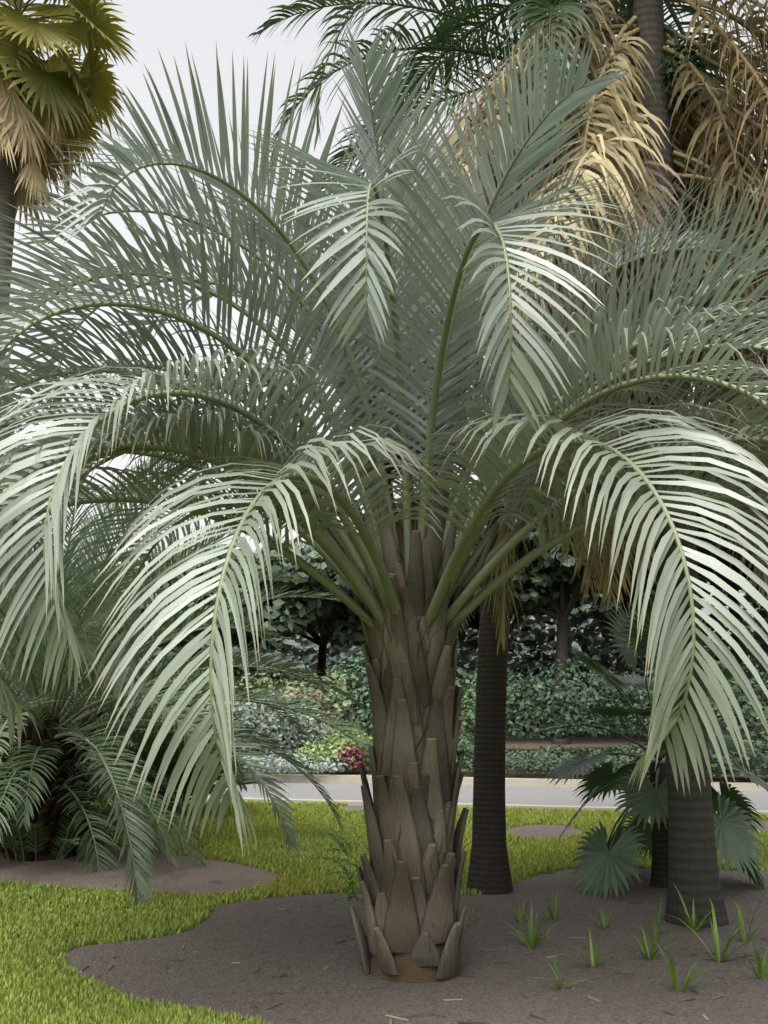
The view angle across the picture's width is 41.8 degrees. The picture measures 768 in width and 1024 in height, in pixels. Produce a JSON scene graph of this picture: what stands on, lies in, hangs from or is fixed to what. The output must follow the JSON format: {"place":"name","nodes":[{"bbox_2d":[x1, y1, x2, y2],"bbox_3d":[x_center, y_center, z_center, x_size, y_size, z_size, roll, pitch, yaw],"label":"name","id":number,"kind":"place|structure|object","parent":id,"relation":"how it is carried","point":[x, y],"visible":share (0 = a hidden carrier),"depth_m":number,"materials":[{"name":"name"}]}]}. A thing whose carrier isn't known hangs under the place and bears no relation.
{"place":"outdoors","nodes":[
{"label":"outdoors","id":0,"kind":"place"},
{"bbox_2d":[0,723,767,782],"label":"garden bed soil","id":1,"kind":"structure","parent":0,"point":[600,742],"depth_m":32.21,"materials":[{"name":"brown soil"}]},
{"bbox_2d":[81,563,204,708],"bbox_3d":[-10.354,5.371,39.901,7.709,7.625,7.852,0,-11,0],"label":"tree","id":2,"kind":"object","parent":1,"relation":"on","point":[187,639],"visible":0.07,"depth_m":37.82,"materials":[{"name":"green plant"}]},
{"bbox_2d":[177,553,232,703],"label":"tree","id":3,"kind":"object","parent":1,"relation":"on","point":[195,653],"depth_m":47.26,"materials":[{"name":"green plant"}]},
{"bbox_2d":[210,637,225,705],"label":"tree","id":4,"kind":"object","parent":1,"relation":"on","point":[222,638],"depth_m":68.92,"materials":[{"name":"green plant"}]},
{"bbox_2d":[178,539,339,691],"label":"tree","id":5,"kind":"object","parent":1,"relation":"on","point":[291,617],"visible":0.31,"depth_m":40.33,"materials":[{"name":"green plant"}]},
{"bbox_2d":[259,527,358,689],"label":"tree","id":6,"kind":"object","parent":1,"relation":"on","point":[322,650],"visible":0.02,"depth_m":50.92,"materials":[{"name":"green plant"}]},
{"bbox_2d":[291,560,365,647],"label":"tree","id":7,"kind":"object","parent":1,"relation":"on","point":[340,629],"visible":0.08,"depth_m":42.89,"materials":[{"name":"green plant"}]},
{"bbox_2d":[0,643,767,777],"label":"shrubs","id":8,"kind":"object","parent":1,"relation":"on","point":[327,747],"visible":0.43,"depth_m":26.58,"materials":[{"name":"green plant"}]},
{"bbox_2d":[396,491,564,611],"bbox_3d":[1.990,3.771,37.528,8.976,9.884,8.903,-10,-15,42],"label":"tree","id":9,"kind":"object","parent":1,"relation":"on","point":[547,605],"visible":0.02,"depth_m":35.99,"materials":[{"name":"green plant"}]},
{"bbox_2d":[461,591,579,720],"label":"tree","id":10,"kind":"object","parent":1,"relation":"on","point":[473,624],"visible":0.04,"depth_m":45.28,"materials":[{"name":"green plant"}]},
{"bbox_2d":[456,478,703,744],"bbox_3d":[6.413,3.288,36.208,9.770,10.351,7.482,0,-11,0],"label":"tree","id":11,"kind":"object","parent":1,"relation":"on","point":[549,569],"visible":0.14,"depth_m":35.25,"materials":[{"name":"green plant"}]},
{"bbox_2d":[543,589,655,696],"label":"tree","id":12,"kind":"object","parent":1,"relation":"on","point":[587,607],"visible":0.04,"depth_m":58.57,"materials":[{"name":"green plant"}]},
{"bbox_2d":[564,562,656,738],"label":"tree","id":13,"kind":"object","parent":1,"relation":"on","point":[619,667],"visible":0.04,"depth_m":41.10,"materials":[{"name":"green plant"}]},
{"bbox_2d":[532,407,758,562],"bbox_3d":[9.939,2.356,33.975,9.050,11.320,9.022,6,-13,-31],"label":"tree","id":14,"kind":"object","parent":1,"relation":"on","point":[710,553],"depth_m":33.66,"materials":[{"name":"green plant"}]},
{"bbox_2d":[697,529,758,739],"bbox_3d":[14.067,2.337,39.266,8.442,13.352,10.486,10,-14,-41],"label":"tree","id":15,"kind":"object","parent":1,"relation":"on","point":[737,588],"depth_m":39.73,"materials":[{"name":"green plant"}]},
{"bbox_2d":[700,474,762,567],"bbox_3d":[14.280,2.389,34.738,6.501,11.559,9.984,-9,-14,39],"label":"tree","id":16,"kind":"object","parent":1,"relation":"on","point":[739,558],"visible":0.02,"depth_m":33.50,"materials":[{"name":"green plant"}]},
{"bbox_2d":[698,563,767,653],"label":"tree","id":17,"kind":"object","parent":1,"relation":"on","point":[702,579],"depth_m":57.63,"materials":[{"name":"green plant"}]},
{"bbox_2d":[0,0,767,703],"label":"sky","id":18,"kind":"structure","parent":0,"point":[166,25],"materials":[{"name":"white"}]},
{"bbox_2d":[1,705,767,1003],"bbox_3d":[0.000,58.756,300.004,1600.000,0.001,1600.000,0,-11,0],"label":"lawn","id":19,"kind":"structure","parent":0,"point":[350,849],"depth_m":9.31,"materials":[{"name":"green plant"}]},
{"bbox_2d":[46,424,81,551],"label":"distant washingtonia palm","id":20,"kind":"object","parent":19,"relation":"on","point":[63,501],"visible":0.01,"depth_m":60.59,"materials":[{"name":"green plant"}]},
{"bbox_2d":[0,0,137,414],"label":"washingtonia palm","id":21,"kind":"object","parent":19,"relation":"on","point":[58,95],"visible":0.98,"depth_m":15.98,"materials":[{"name":"green plant"}]},
{"bbox_2d":[0,841,278,895],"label":"dirt bed","id":22,"kind":"object","parent":19,"relation":"on","point":[230,876],"visible":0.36,"depth_m":8.96,"materials":[{"name":"brown soil"}]},
{"bbox_2d":[0,397,372,907],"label":"palm tree","id":23,"kind":"object","parent":19,"relation":"on","point":[47,787],"visible":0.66,"depth_m":9.76,"materials":[{"name":"green plant"}]},
{"bbox_2d":[342,805,363,811],"bbox_3d":[-0.400,4.306,14.589,0.463,0.001,1.140,0,-11,0],"label":"dirt bed","id":24,"kind":"object","parent":19,"relation":"on","point":[351,807],"visible":0.49,"depth_m":14.60,"materials":[{"name":"brown soil"}]},
{"bbox_2d":[0,798,767,1023],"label":"lawn grass blades","id":25,"kind":"object","parent":19,"relation":"on","point":[42,981],"depth_m":7.85,"materials":[{"name":"green plant"}]},
{"bbox_2d":[85,704,268,813],"bbox_3d":[-3.063,3.374,13.817,3.111,1.461,3.407,0,-11,0],"label":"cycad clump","id":26,"kind":"object","parent":25,"relation":"on","point":[157,762],"visible":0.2,"depth_m":13.27,"materials":[{"name":"green plant"}]},
{"bbox_2d":[1,564,767,734],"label":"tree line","id":27,"kind":"object","parent":19,"relation":"on","point":[530,634],"visible":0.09,"depth_m":52.51,"materials":[{"name":"green plant"}]},
{"bbox_2d":[64,868,767,1023],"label":"dirt bed","id":28,"kind":"object","parent":19,"relation":"on","point":[299,937],"visible":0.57,"depth_m":5.84,"materials":[{"name":"brown soil"}]},
{"bbox_2d":[0,22,767,983],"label":"palm tree","id":29,"kind":"object","parent":28,"relation":"on","point":[384,336],"visible":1,"depth_m":5.41,"materials":[{"name":"green plant"}]},
{"bbox_2d":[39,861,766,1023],"bbox_3d":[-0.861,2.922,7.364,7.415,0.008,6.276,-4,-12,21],"label":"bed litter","id":30,"kind":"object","parent":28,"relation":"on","point":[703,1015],"visible":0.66,"depth_m":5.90,"materials":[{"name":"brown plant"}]},
{"bbox_2d":[307,833,767,991],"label":"young strap plants","id":31,"kind":"object","parent":28,"relation":"on","point":[531,940],"visible":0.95,"depth_m":6.15,"materials":[{"name":"green plant"}]},
{"bbox_2d":[532,597,767,900],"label":"fan palm","id":32,"kind":"object","parent":28,"relation":"on","point":[605,865],"visible":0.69,"depth_m":8.30,"materials":[{"name":"green plant"}]},
{"bbox_2d":[88,794,767,814],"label":"kerb","id":33,"kind":"structure","parent":19,"relation":"on","point":[360,803],"depth_m":14.47,"materials":[{"name":"beige concrete"}]},
{"bbox_2d":[223,773,767,790],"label":"road","id":34,"kind":"structure","parent":19,"relation":"on","point":[740,786],"depth_m":18.62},
{"bbox_2d":[247,0,767,894],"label":"palm tree","id":35,"kind":"object","parent":19,"relation":"on","point":[489,870],"visible":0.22,"depth_m":8.49,"materials":[{"name":"green plant"}]},
{"bbox_2d":[303,0,767,927],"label":"queen palm","id":36,"kind":"object","parent":19,"relation":"on","point":[663,106],"visible":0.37,"depth_m":7.61,"materials":[{"name":"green plant"}]},
{"bbox_2d":[506,825,581,838],"bbox_3d":[1.885,3.801,11.941,0.981,0.001,1.448,0,-11,0],"label":"dirt bed","id":37,"kind":"object","parent":19,"relation":"on","point":[545,831],"visible":0.61,"depth_m":11.97,"materials":[{"name":"brown soil"}]},
{"bbox_2d":[747,820,767,832],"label":"dirt bed","id":38,"kind":"object","parent":19,"relation":"on","point":[764,823],"visible":0.23,"depth_m":12.56,"materials":[{"name":"brown soil"}]},
{"bbox_2d":[98,780,767,809],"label":"road","id":39,"kind":"structure","parent":0,"point":[530,795],"depth_m":16.85,"materials":[{"name":"grey asphalt"}]}
]}

